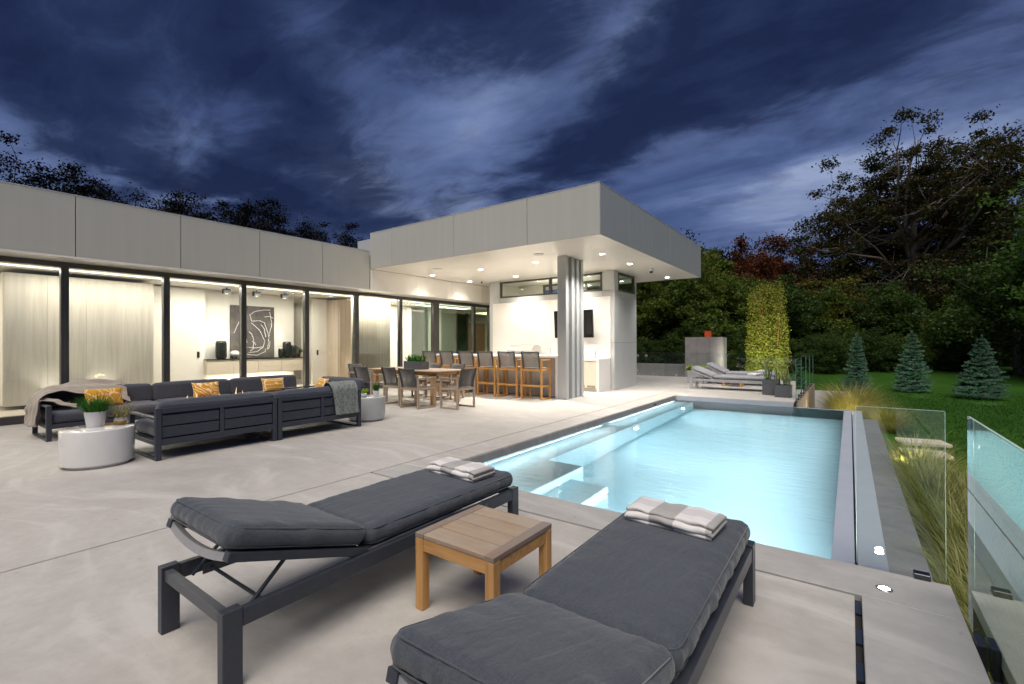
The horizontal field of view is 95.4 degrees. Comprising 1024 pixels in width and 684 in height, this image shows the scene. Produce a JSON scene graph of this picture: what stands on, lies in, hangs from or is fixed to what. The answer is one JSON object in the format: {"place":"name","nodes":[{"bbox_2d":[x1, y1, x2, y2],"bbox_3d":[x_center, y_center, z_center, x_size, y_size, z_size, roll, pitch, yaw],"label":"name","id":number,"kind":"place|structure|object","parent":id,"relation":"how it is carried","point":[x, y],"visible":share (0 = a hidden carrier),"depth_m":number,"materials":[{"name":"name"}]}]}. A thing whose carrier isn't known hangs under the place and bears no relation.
{"place":"outdoors","nodes":[
{"label":"outdoors","id":0,"kind":"place"},
{"bbox_2d":[0,375,990,683],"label":"terrace","id":1,"kind":"structure","parent":0,"point":[84,555],"depth_m":2.56,"materials":[{"name":"grey"}]},
{"bbox_2d":[32,383,158,441],"bbox_3d":[-6.214,1.012,7.094,0.950,0.668,1.412,0,0,36],"label":"sofa","id":2,"kind":"object","parent":1,"relation":"on","point":[140,395],"visible":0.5,"depth_m":6.81,"materials":[{"name":"fabric"}]},
{"bbox_2d":[23,396,76,426],"bbox_3d":[-6.592,0.977,6.641,0.684,0.408,0.461,0,0,36],"label":"throw blanket","id":3,"kind":"object","parent":2,"relation":"on","point":[54,402],"visible":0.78,"depth_m":6.56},
{"bbox_2d":[25,379,130,426],"bbox_3d":[-6.505,0.876,7.016,0.571,0.589,1.210,0,0,25],"label":"throw blanket","id":4,"kind":"object","parent":2,"relation":"on","point":[78,386],"visible":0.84,"depth_m":6.90,"materials":[{"name":"fabric"}]},
{"bbox_2d":[83,387,123,404],"bbox_3d":[-6.080,0.826,6.940,0.136,0.290,0.460,-26,-13,29],"label":"pillow","id":5,"kind":"object","parent":2,"relation":"on","point":[115,394],"visible":0.6,"depth_m":6.94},
{"bbox_2d":[58,423,134,469],"bbox_3d":[-4.541,1.134,5.108,0.630,0.400,0.630,0,0,36],"label":"drum table","id":6,"kind":"object","parent":1,"relation":"on","point":[82,447],"visible":0.94,"depth_m":4.88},
{"bbox_2d":[71,391,121,426],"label":"potted grass","id":7,"kind":"object","parent":6,"relation":"on","point":[94,409],"depth_m":5.11,"materials":[{"name":"plant"}]},
{"bbox_2d":[96,401,137,423],"bbox_3d":[-4.453,0.796,5.319,0.551,0.275,0.484,0,0,36],"label":"potted airplant","id":8,"kind":"object","parent":6,"relation":"on","point":[119,417],"visible":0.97,"depth_m":5.27,"materials":[{"name":"plant"}]},
{"bbox_2d":[151,379,229,401],"bbox_3d":[-5.449,1.013,8.150,0.950,0.668,1.222,0,0,36],"label":"sofa","id":9,"kind":"object","parent":1,"relation":"on","point":[165,391],"visible":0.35,"depth_m":8.11,"materials":[{"name":"fabric"}]},
{"bbox_2d":[192,381,219,396],"bbox_3d":[-5.292,0.827,8.061,0.136,0.280,0.420,-25,-15,35],"label":"pillow","id":10,"kind":"object","parent":9,"relation":"on","point":[206,389],"visible":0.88,"depth_m":8.01,"materials":[{"name":"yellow fabric"}]},
{"bbox_2d":[128,392,276,460],"bbox_3d":[-3.949,1.000,6.019,0.950,0.668,1.372,0,0,36],"label":"sofa","id":11,"kind":"object","parent":1,"relation":"on","point":[175,421],"visible":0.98,"depth_m":5.64,"materials":[{"name":"fabric"}]},
{"bbox_2d":[0,180,489,425],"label":"house","id":12,"kind":"structure","parent":1,"relation":"on","point":[92,288],"depth_m":9.76,"materials":[{"name":"paint"}]},
{"bbox_2d":[153,286,204,382],"bbox_3d":[-7.955,-0.029,11.098,0.050,2.530,1.130,0,0,36],"label":"door leaf","id":13,"kind":"structure","parent":12,"relation":"in","point":[187,306],"depth_m":11.15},
{"bbox_2d":[230,305,273,357],"bbox_3d":[-7.059,-0.277,12.691,0.054,1.400,1.140,0,0,36],"label":"picture","id":14,"kind":"object","parent":12,"relation":"attached to","point":[260,331],"visible":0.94,"depth_m":12.74,"materials":[{"name":"fabric"}]},
{"bbox_2d":[204,357,302,374],"bbox_3d":[-6.925,0.620,12.556,0.420,0.376,2.520,0,0,36],"label":"console","id":15,"kind":"object","parent":12,"relation":"attached to","point":[229,366],"visible":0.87,"depth_m":12.38,"materials":[{"name":"beige paint"}]},
{"bbox_2d":[311,298,330,383],"bbox_3d":[-5.713,-0.027,14.148,0.060,2.530,0.800,0,0,36],"label":"door leaf","id":16,"kind":"structure","parent":12,"relation":"in","point":[318,306],"depth_m":13.97,"materials":[{"name":"wood"}]},
{"bbox_2d":[351,297,389,381],"bbox_3d":[-4.197,-0.043,13.892,0.065,2.510,1.405,0,0,36],"label":"curtain","id":17,"kind":"object","parent":12,"relation":"hanging from","point":[374,333],"visible":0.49,"depth_m":13.95,"materials":[{"name":"fabric"}]},
{"bbox_2d":[423,302,431,350],"bbox_3d":[-3.019,-0.037,14.864,0.006,2.535,1.317,0,0,36],"label":"window pane","id":18,"kind":"structure","parent":12,"relation":"in","point":[427,306],"depth_m":15.26,"materials":[{"name":"clear glass"}]},
{"bbox_2d":[439,303,472,353],"bbox_3d":[-1.961,-0.035,16.323,0.006,2.535,1.767,0,0,36],"label":"window pane","id":19,"kind":"structure","parent":12,"relation":"in","point":[455,321],"depth_m":16.30,"materials":[{"name":"clear glass"}]},
{"bbox_2d":[476,307,487,353],"bbox_3d":[-1.141,-0.035,17.453,0.006,2.535,0.814,0,0,36],"label":"window pane","id":20,"kind":"structure","parent":12,"relation":"in","point":[481,312],"depth_m":17.46,"materials":[{"name":"clear glass"}]},
{"bbox_2d":[229,375,299,393],"bbox_3d":[-4.709,1.014,9.170,0.950,0.668,1.323,0,0,36],"label":"sofa","id":21,"kind":"object","parent":1,"relation":"on","point":[249,384],"visible":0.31,"depth_m":9.12,"materials":[{"name":"fabric"}]},
{"bbox_2d":[250,386,360,439],"bbox_3d":[-3.160,1.001,7.107,0.950,0.668,1.331,0,0,36],"label":"sofa","id":22,"kind":"object","parent":1,"relation":"on","point":[300,406],"visible":0.63,"depth_m":6.67,"materials":[{"name":"fabric"}]},
{"bbox_2d":[324,380,358,414],"bbox_3d":[-2.750,0.852,7.278,0.595,0.498,0.467,0,0,36],"label":"throw blanket","id":23,"kind":"object","parent":22,"relation":"on","point":[345,393],"visible":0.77,"depth_m":7.12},
{"bbox_2d":[280,376,369,394],"bbox_3d":[-3.497,1.008,8.711,1.420,0.668,0.950,0,0,36],"label":"sofa","id":24,"kind":"object","parent":1,"relation":"on","point":[361,383],"visible":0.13,"depth_m":8.75,"materials":[{"name":"fabric"}]},
{"bbox_2d":[158,468,518,683],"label":"sun lounger","id":25,"kind":"object","parent":1,"relation":"on","point":[364,519],"visible":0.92,"depth_m":2.10,"materials":[{"name":"grey fabric"}]},
{"bbox_2d":[426,457,495,482],"bbox_3d":[-0.356,0.867,3.199,0.453,0.073,0.237,0,0,39],"label":"towel","id":26,"kind":"object","parent":25,"relation":"on","point":[471,471],"visible":1,"depth_m":3.12,"materials":[{"name":"fabric"}]},
{"bbox_2d":[349,395,384,421],"bbox_3d":[-2.489,1.136,8.005,0.600,0.400,0.600,0,0,36],"label":"drum table","id":27,"kind":"object","parent":1,"relation":"on","point":[372,409],"visible":0.56,"depth_m":7.77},
{"bbox_2d":[353,366,387,401],"bbox_3d":[-3.186,0.938,10.451,0.544,0.817,0.578,0,0,33],"label":"dining chair","id":28,"kind":"object","parent":1,"relation":"on","point":[363,373],"visible":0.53,"depth_m":10.28,"materials":[{"name":"fabric"}]},
{"bbox_2d":[381,367,416,405],"bbox_3d":[-2.449,0.934,10.040,0.544,0.817,0.578,0,0,38],"label":"dining chair","id":29,"kind":"object","parent":1,"relation":"on","point":[390,375],"visible":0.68,"depth_m":9.89,"materials":[{"name":"fabric"}]},
{"bbox_2d":[368,367,460,404],"bbox_3d":[-2.222,0.982,10.726,2.440,0.725,0.960,0,0,36],"label":"dining table","id":30,"kind":"object","parent":1,"relation":"on","point":[432,372],"visible":0.62,"depth_m":10.18,"materials":[{"name":"brown wood"}]},
{"bbox_2d":[404,354,428,369],"bbox_3d":[-2.183,0.427,10.632,0.735,0.382,0.358,0,0,36],"label":"table planter","id":31,"kind":"object","parent":30,"relation":"on","point":[416,362],"visible":1,"depth_m":10.54,"materials":[{"name":"concrete"}]},
{"bbox_2d":[398,368,435,409],"bbox_3d":[-1.956,0.931,9.509,0.544,0.817,0.578,0,0,36],"label":"dining chair","id":32,"kind":"object","parent":1,"relation":"on","point":[409,379],"visible":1,"depth_m":9.39,"materials":[{"name":"brown wood"}]},
{"bbox_2d":[439,367,476,409],"bbox_3d":[-1.074,0.927,9.449,0.578,0.817,0.544,0,0,36],"label":"dining chair","id":33,"kind":"object","parent":1,"relation":"on","point":[465,379],"visible":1,"depth_m":9.34,"materials":[{"name":"brown wood"}]},
{"bbox_2d":[457,351,484,394],"bbox_3d":[-1.072,0.786,12.142,0.602,1.118,0.488,0,0,35],"label":"bar stool","id":34,"kind":"object","parent":1,"relation":"on","point":[467,359],"visible":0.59,"depth_m":12.00,"materials":[{"name":"fabric"}]},
{"bbox_2d":[415,504,551,610],"bbox_3d":[-0.135,1.121,2.342,0.490,0.375,0.485,0,0,36],"label":"teak table","id":35,"kind":"object","parent":1,"relation":"on","point":[491,544],"visible":0.93,"depth_m":2.26,"materials":[{"name":"wood"}]},
{"bbox_2d":[477,351,504,396],"bbox_3d":[-0.547,0.782,11.761,0.602,1.118,0.488,0,0,37],"label":"bar stool","id":36,"kind":"object","parent":1,"relation":"on","point":[486,360],"visible":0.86,"depth_m":11.66,"materials":[{"name":"brown wood"}]},
{"bbox_2d":[436,354,557,398],"bbox_3d":[-0.465,0.841,12.503,4.360,1.005,0.800,0,0,36],"label":"bar counter","id":37,"kind":"object","parent":1,"relation":"on","point":[536,377],"visible":0.18,"depth_m":11.71,"materials":[{"name":"brown stone"}]},
{"bbox_2d":[497,351,526,397],"bbox_3d":[-0.019,0.779,11.379,0.602,1.118,0.488,0,0,34],"label":"bar stool","id":38,"kind":"object","parent":1,"relation":"on","point":[506,361],"visible":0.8,"depth_m":11.28,"materials":[{"name":"brown wood"}]},
{"bbox_2d":[358,181,700,389],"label":"pavilion","id":39,"kind":"structure","parent":1,"relation":"on","point":[501,244],"depth_m":11.87,"materials":[{"name":"paint"}]},
{"bbox_2d":[500,272,601,297],"bbox_3d":[1.088,-1.696,14.199,3.624,0.521,0.074,0,0,36],"label":"window frame","id":40,"kind":"structure","parent":39,"relation":"in","point":[600,273],"depth_m":14.37,"materials":[{"name":"brown metal"}]},
{"bbox_2d":[554,309,593,337],"bbox_3d":[1.820,-0.523,13.451,1.250,0.790,0.255,0,4,36],"label":"television","id":41,"kind":"object","parent":39,"relation":"attached to","point":[588,325],"visible":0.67,"depth_m":13.08,"materials":[{"name":"black plastic"}]},
{"bbox_2d":[520,351,550,399],"bbox_3d":[0.547,0.776,10.968,0.602,1.118,0.488,0,0,36],"label":"bar stool","id":42,"kind":"object","parent":1,"relation":"on","point":[530,362],"visible":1,"depth_m":10.88,"materials":[{"name":"brown wood"}]},
{"bbox_2d":[557,255,583,399],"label":"column","id":43,"kind":"structure","parent":1,"relation":"on","point":[570,309],"depth_m":11.00,"materials":[{"name":"silver metal"}]},
{"bbox_2d":[386,510,755,683],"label":"sun lounger","id":44,"kind":"object","parent":1,"relation":"on","point":[621,599],"visible":0.89,"depth_m":1.48,"materials":[{"name":"grey fabric"}]},
{"bbox_2d":[624,496,727,540],"bbox_3d":[0.804,0.860,2.303,0.432,0.073,0.247,0,0,40],"label":"towel","id":45,"kind":"object","parent":44,"relation":"on","point":[702,523],"visible":1,"depth_m":2.24,"materials":[{"name":"fabric"}]},
{"bbox_2d":[584,358,610,391],"bbox_3d":[0.836,0.901,13.854,4.160,0.885,0.775,0,0,36],"label":"counter","id":46,"kind":"object","parent":1,"relation":"on","point":[597,374],"visible":0.31,"depth_m":12.52,"materials":[{"name":"white stone"}]},
{"bbox_2d":[463,396,933,581],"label":"swimming pool","id":47,"kind":"structure","parent":1,"relation":"in","point":[786,475],"depth_m":5.19,"materials":[{"name":"liquid"}]},
{"bbox_2d":[690,366,767,388],"bbox_3d":[6.048,1.005,12.969,1.956,0.634,0.660,0,0,36],"label":"sun lounger","id":48,"kind":"object","parent":1,"relation":"on","point":[711,376],"visible":0.92,"depth_m":12.87,"materials":[{"name":"grey fabric"}]},
{"bbox_2d":[704,362,775,383],"bbox_3d":[7.093,0.988,14.496,1.956,0.671,0.660,0,0,36],"label":"sun lounger","id":49,"kind":"object","parent":1,"relation":"on","point":[715,367],"visible":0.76,"depth_m":14.50,"materials":[{"name":"grey fabric"}]},
{"bbox_2d":[761,361,779,395],"bbox_3d":[6.471,0.846,11.633,0.436,0.939,0.365,0,0,36],"label":"planter","id":50,"kind":"object","parent":1,"relation":"on","point":[768,385],"visible":0.91,"depth_m":11.54,"materials":[{"name":"concrete"}]},
{"bbox_2d":[775,368,792,397],"bbox_3d":[6.482,0.881,11.115,0.420,0.865,0.380,0,0,36],"label":"planter","id":51,"kind":"object","parent":1,"relation":"on","point":[784,390],"visible":1,"depth_m":11.02,"materials":[{"name":"concrete"}]},
{"bbox_2d":[795,354,813,401],"bbox_3d":[8.170,0.917,12.900,0.046,1.072,6.085,0,0,36],"label":"glass fence","id":52,"kind":"object","parent":1,"relation":"on","point":[804,374],"visible":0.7,"depth_m":12.25,"materials":[{"name":"teal"}]},
{"bbox_2d":[855,406,945,581],"bbox_3d":[2.177,0.838,2.621,0.389,0.929,0.060,0,0,36],"label":"glass screen","id":53,"kind":"object","parent":1,"relation":"on","point":[921,575],"visible":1,"depth_m":2.54,"materials":[{"name":"green"}]},
{"bbox_2d":[967,416,1023,683],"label":"glass fence","id":54,"kind":"object","parent":1,"relation":"on","point":[995,470],"visible":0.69,"depth_m":1.86,"materials":[{"name":"green"}]},
{"bbox_2d":[0,0,1023,292],"label":"sky","id":55,"kind":"structure","parent":0,"point":[713,118],"materials":[{"name":"blue"}]},
{"bbox_2d":[640,355,1023,478],"bbox_3d":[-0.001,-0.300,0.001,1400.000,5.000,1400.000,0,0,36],"label":"lawn","id":56,"kind":"structure","parent":0,"point":[944,380],"depth_m":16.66,"materials":[{"name":"plant"}]},
{"bbox_2d":[0,130,122,200],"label":"woodland tree","id":57,"kind":"object","parent":56,"relation":"on","point":[40,168],"visible":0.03,"depth_m":31.50,"materials":[{"name":"green plant"}]},
{"bbox_2d":[15,159,160,206],"bbox_3d":[-32.079,-5.257,34.823,14.274,15.292,15.040,0,0,-11],"label":"woodland tree","id":58,"kind":"object","parent":56,"relation":"on","point":[74,169],"visible":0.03,"depth_m":31.70,"materials":[{"name":"green plant"}]},
{"bbox_2d":[155,187,316,240],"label":"woodland tree","id":59,"kind":"object","parent":56,"relation":"on","point":[201,215],"visible":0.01,"depth_m":40.38,"materials":[{"name":"green plant"}]},
{"bbox_2d":[212,194,327,241],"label":"woodland tree","id":60,"kind":"object","parent":56,"relation":"on","point":[279,220],"visible":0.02,"depth_m":41.18,"materials":[{"name":"green plant"}]},
{"bbox_2d":[251,219,357,247],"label":"woodland tree","id":61,"kind":"object","parent":56,"relation":"on","point":[302,231],"depth_m":45.79,"materials":[{"name":"green plant"}]},
{"bbox_2d":[591,282,698,361],"bbox_3d":[9.948,-2.645,34.353,8.146,9.266,8.310,0,0,-2],"label":"woodland tree","id":62,"kind":"object","parent":56,"relation":"on","point":[639,286],"visible":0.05,"depth_m":32.18,"materials":[{"name":"green plant"}]},
{"bbox_2d":[638,337,669,363],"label":"woodland tree","id":63,"kind":"object","parent":56,"relation":"on","point":[654,355],"visible":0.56,"depth_m":28.84,"materials":[{"name":"green plant"}]},
{"bbox_2d":[660,320,704,363],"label":"woodland tree","id":64,"kind":"object","parent":56,"relation":"on","point":[670,338],"visible":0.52,"depth_m":28.52,"materials":[{"name":"green plant"}]},
{"bbox_2d":[636,255,736,358],"bbox_3d":[10.634,-1.836,31.080,6.977,7.618,6.840,0,0,-3],"label":"woodland tree","id":65,"kind":"object","parent":56,"relation":"on","point":[679,305],"visible":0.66,"depth_m":29.53,"materials":[{"name":"green plant"}]},
{"bbox_2d":[687,250,750,335],"bbox_3d":[14.628,-2.375,35.086,6.541,8.687,7.303,0,0,7],"label":"woodland tree","id":66,"kind":"object","parent":56,"relation":"on","point":[720,273],"visible":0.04,"depth_m":32.92,"materials":[{"name":"green plant"}]},
{"bbox_2d":[693,271,753,336],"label":"woodland tree","id":67,"kind":"object","parent":56,"relation":"on","point":[731,287],"visible":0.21,"depth_m":31.20,"materials":[{"name":"green plant"}]},
{"bbox_2d":[700,243,765,310],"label":"woodland tree","id":68,"kind":"object","parent":56,"relation":"on","point":[725,265],"visible":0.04,"depth_m":36.39,"materials":[{"name":"green plant"}]},
{"bbox_2d":[723,325,748,370],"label":"woodland tree","id":69,"kind":"object","parent":56,"relation":"on","point":[738,340],"visible":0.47,"depth_m":28.52,"materials":[{"name":"green plant"}]},
{"bbox_2d":[728,231,816,288],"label":"maple tree","id":70,"kind":"object","parent":56,"relation":"on","point":[765,265],"visible":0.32,"depth_m":44.35,"materials":[{"name":"red plant"}]},
{"bbox_2d":[730,273,828,358],"bbox_3d":[18.700,-1.245,32.393,6.527,7.379,5.865,0,0,22],"label":"woodland tree","id":71,"kind":"object","parent":56,"relation":"on","point":[797,303],"visible":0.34,"depth_m":31.48,"materials":[{"name":"green plant"}]},
{"bbox_2d":[784,338,810,372],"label":"woodland tree","id":72,"kind":"object","parent":56,"relation":"on","point":[792,345],"visible":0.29,"depth_m":28.73,"materials":[{"name":"green plant"}]},
{"bbox_2d":[796,383,814,407],"bbox_3d":[8.152,1.773,12.863,0.050,0.880,6.200,0,0,36],"label":"board skirt","id":73,"kind":"object","parent":56,"relation":"on","point":[803,401],"visible":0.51,"depth_m":12.95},
{"bbox_2d":[771,239,852,289],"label":"woodland tree","id":74,"kind":"object","parent":56,"relation":"on","point":[814,275],"visible":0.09,"depth_m":42.89,"materials":[{"name":"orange plant"}]},
{"bbox_2d":[795,276,850,338],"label":"woodland tree","id":75,"kind":"object","parent":56,"relation":"on","point":[816,291],"visible":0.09,"depth_m":34.51,"materials":[{"name":"green plant"}]},
{"bbox_2d":[803,329,853,373],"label":"woodland tree","id":76,"kind":"object","parent":56,"relation":"on","point":[832,343],"visible":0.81,"depth_m":27.51,"materials":[{"name":"green plant"}]},
{"bbox_2d":[791,285,866,348],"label":"woodland tree","id":77,"kind":"object","parent":56,"relation":"on","point":[829,297],"visible":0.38,"depth_m":32.75,"materials":[{"name":"green plant"}]},
{"bbox_2d":[840,332,874,390],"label":"blue spruce","id":78,"kind":"object","parent":56,"relation":"on","point":[858,363],"visible":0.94,"depth_m":20.45,"materials":[{"name":"green plant"}]},
{"bbox_2d":[808,378,907,418],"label":"grass clump","id":79,"kind":"object","parent":56,"relation":"on","point":[845,402],"visible":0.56,"depth_m":12.18,"materials":[{"name":"plant"}]},
{"bbox_2d":[821,276,897,332],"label":"woodland tree","id":80,"kind":"object","parent":56,"relation":"on","point":[848,290],"visible":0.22,"depth_m":33.76,"materials":[{"name":"green plant"}]},
{"bbox_2d":[839,326,907,372],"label":"woodland tree","id":81,"kind":"object","parent":56,"relation":"on","point":[870,344],"visible":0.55,"depth_m":27.95,"materials":[{"name":"green plant"}]},
{"bbox_2d":[842,279,934,340],"bbox_3d":[26.504,-1.082,32.432,5.946,6.934,5.343,0,0,6],"label":"woodland tree","id":82,"kind":"object","parent":56,"relation":"on","point":[891,309],"visible":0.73,"depth_m":31.68,"materials":[{"name":"green plant"}]},
{"bbox_2d":[861,402,918,433],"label":"grass clump","id":83,"kind":"object","parent":56,"relation":"on","point":[886,420],"visible":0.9,"depth_m":11.21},
{"bbox_2d":[772,104,1023,302],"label":"oak tree","id":84,"kind":"object","parent":56,"relation":"on","point":[919,194],"visible":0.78,"depth_m":38.08,"materials":[{"name":"green plant"}]},
{"bbox_2d":[891,330,935,391],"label":"blue spruce","id":85,"kind":"object","parent":56,"relation":"on","point":[909,381],"visible":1,"depth_m":19.72,"materials":[{"name":"green plant"}]},
{"bbox_2d":[888,450,940,582],"bbox_3d":[3.375,2.208,3.110,0.908,0.100,15.000,0,0,36],"label":"planting bed","id":86,"kind":"object","parent":56,"relation":"on","point":[912,514],"visible":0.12,"depth_m":7.96,"materials":[{"name":"soil"}]},
{"bbox_2d":[870,437,966,496],"bbox_3d":[5.165,1.727,5.915,1.616,0.888,1.583,0,0,39],"label":"grass clump","id":87,"kind":"object","parent":86,"relation":"on","point":[904,468],"visible":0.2,"depth_m":6.03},
{"bbox_2d":[873,446,967,505],"bbox_3d":[4.970,1.715,5.444,1.548,0.910,1.542,0,0,33],"label":"grass clump","id":88,"kind":"object","parent":86,"relation":"on","point":[942,478],"visible":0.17,"depth_m":5.59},
{"bbox_2d":[873,462,967,550],"bbox_3d":[4.402,1.734,4.786,1.587,0.872,1.555,0,0,-27],"label":"grass clump","id":89,"kind":"object","parent":86,"relation":"on","point":[931,495],"visible":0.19,"depth_m":4.93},
{"bbox_2d":[877,426,966,469],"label":"grass clump","id":90,"kind":"object","parent":86,"relation":"on","point":[905,448],"visible":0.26,"depth_m":7.05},
{"bbox_2d":[883,459,967,517],"bbox_3d":[4.737,1.749,5.178,1.617,0.842,1.526,0,0,-13],"label":"grass clump","id":91,"kind":"object","parent":86,"relation":"on","point":[923,486],"visible":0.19,"depth_m":5.33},
{"bbox_2d":[887,437,966,476],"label":"grass clump","id":92,"kind":"object","parent":86,"relation":"on","point":[924,454],"visible":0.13,"depth_m":6.72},
{"bbox_2d":[886,483,967,548],"bbox_3d":[4.162,1.782,4.333,1.317,0.774,1.312,0,0,40],"label":"grass clump","id":93,"kind":"object","parent":86,"relation":"on","point":[965,517],"visible":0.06,"depth_m":4.54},
{"bbox_2d":[887,481,967,569],"bbox_3d":[3.947,1.729,4.019,1.595,0.880,1.691,0,0,-2],"label":"grass clump","id":94,"kind":"object","parent":86,"relation":"on","point":[934,529],"visible":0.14,"depth_m":4.25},
{"bbox_2d":[885,524,970,633],"bbox_3d":[3.138,1.763,3.105,1.560,0.812,1.472,0,0,-6],"label":"grass clump","id":95,"kind":"object","parent":86,"relation":"on","point":[957,593],"visible":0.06,"depth_m":3.35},
{"bbox_2d":[899,505,967,580],"bbox_3d":[3.677,1.788,3.803,1.359,0.762,1.387,0,0,40],"label":"grass clump","id":96,"kind":"object","parent":86,"relation":"on","point":[930,542],"visible":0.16,"depth_m":3.97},
{"bbox_2d":[909,483,967,538],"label":"grass clump","id":97,"kind":"object","parent":86,"relation":"on","point":[948,514],"visible":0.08,"depth_m":4.51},
{"bbox_2d":[911,516,967,598],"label":"grass clump","id":98,"kind":"object","parent":86,"relation":"on","point":[961,569],"visible":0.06,"depth_m":3.68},
{"bbox_2d":[912,493,967,557],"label":"grass clump","id":99,"kind":"object","parent":86,"relation":"on","point":[953,514],"visible":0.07,"depth_m":4.27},
{"bbox_2d":[888,333,941,371],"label":"woodland tree","id":100,"kind":"object","parent":56,"relation":"on","point":[928,356],"visible":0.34,"depth_m":27.41,"materials":[{"name":"green plant"}]},
{"bbox_2d":[926,334,976,370],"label":"woodland tree","id":101,"kind":"object","parent":56,"relation":"on","point":[958,355],"visible":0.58,"depth_m":27.50,"materials":[{"name":"green plant"}]},
{"bbox_2d":[901,214,1023,374],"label":"maple tree","id":102,"kind":"object","parent":56,"relation":"on","point":[972,326],"visible":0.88,"depth_m":25.69,"materials":[{"name":"green plant"}]},
{"bbox_2d":[919,293,1010,367],"bbox_3d":[28.356,-0.610,29.191,4.723,5.019,4.818,0,0,-12],"label":"woodland tree","id":103,"kind":"object","parent":56,"relation":"on","point":[946,301],"visible":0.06,"depth_m":29.42,"materials":[{"name":"green plant"}]},
{"bbox_2d":[938,215,1023,331],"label":"woodland tree","id":104,"kind":"object","parent":56,"relation":"on","point":[1006,245],"visible":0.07,"depth_m":32.86,"materials":[{"name":"green plant"}]},
{"bbox_2d":[950,335,1014,399],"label":"blue spruce","id":105,"kind":"object","parent":56,"relation":"on","point":[978,383],"visible":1,"depth_m":17.47,"materials":[{"name":"green plant"}]},
{"bbox_2d":[955,176,1023,335],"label":"maple tree","id":106,"kind":"object","parent":56,"relation":"on","point":[1017,294],"visible":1,"depth_m":22.00,"materials":[{"name":"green plant"}]},
{"bbox_2d":[815,390,849,408],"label":"patio","id":107,"kind":"structure","parent":0,"point":[818,396],"depth_m":18.27,"materials":[{"name":"concrete"}]},
{"bbox_2d":[637,363,684,376],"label":"wall","id":108,"kind":"structure","parent":107,"relation":"on","point":[659,369],"depth_m":23.48,"materials":[{"name":"concrete"}]},
{"bbox_2d":[685,337,726,376],"bbox_3d":[9.022,1.010,21.682,1.677,2.460,0.700,0,0,36],"label":"fireplace","id":109,"kind":"object","parent":107,"relation":"on","point":[703,351],"visible":0.52,"depth_m":21.38,"materials":[{"name":"concrete"}]},
{"bbox_2d":[744,278,791,379],"bbox_3d":[12.067,-0.416,22.016,2.020,5.291,2.079,0,0,36],"label":"hornbeam","id":110,"kind":"object","parent":107,"relation":"on","point":[767,331],"visible":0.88,"depth_m":21.60,"materials":[{"name":"green plant"}]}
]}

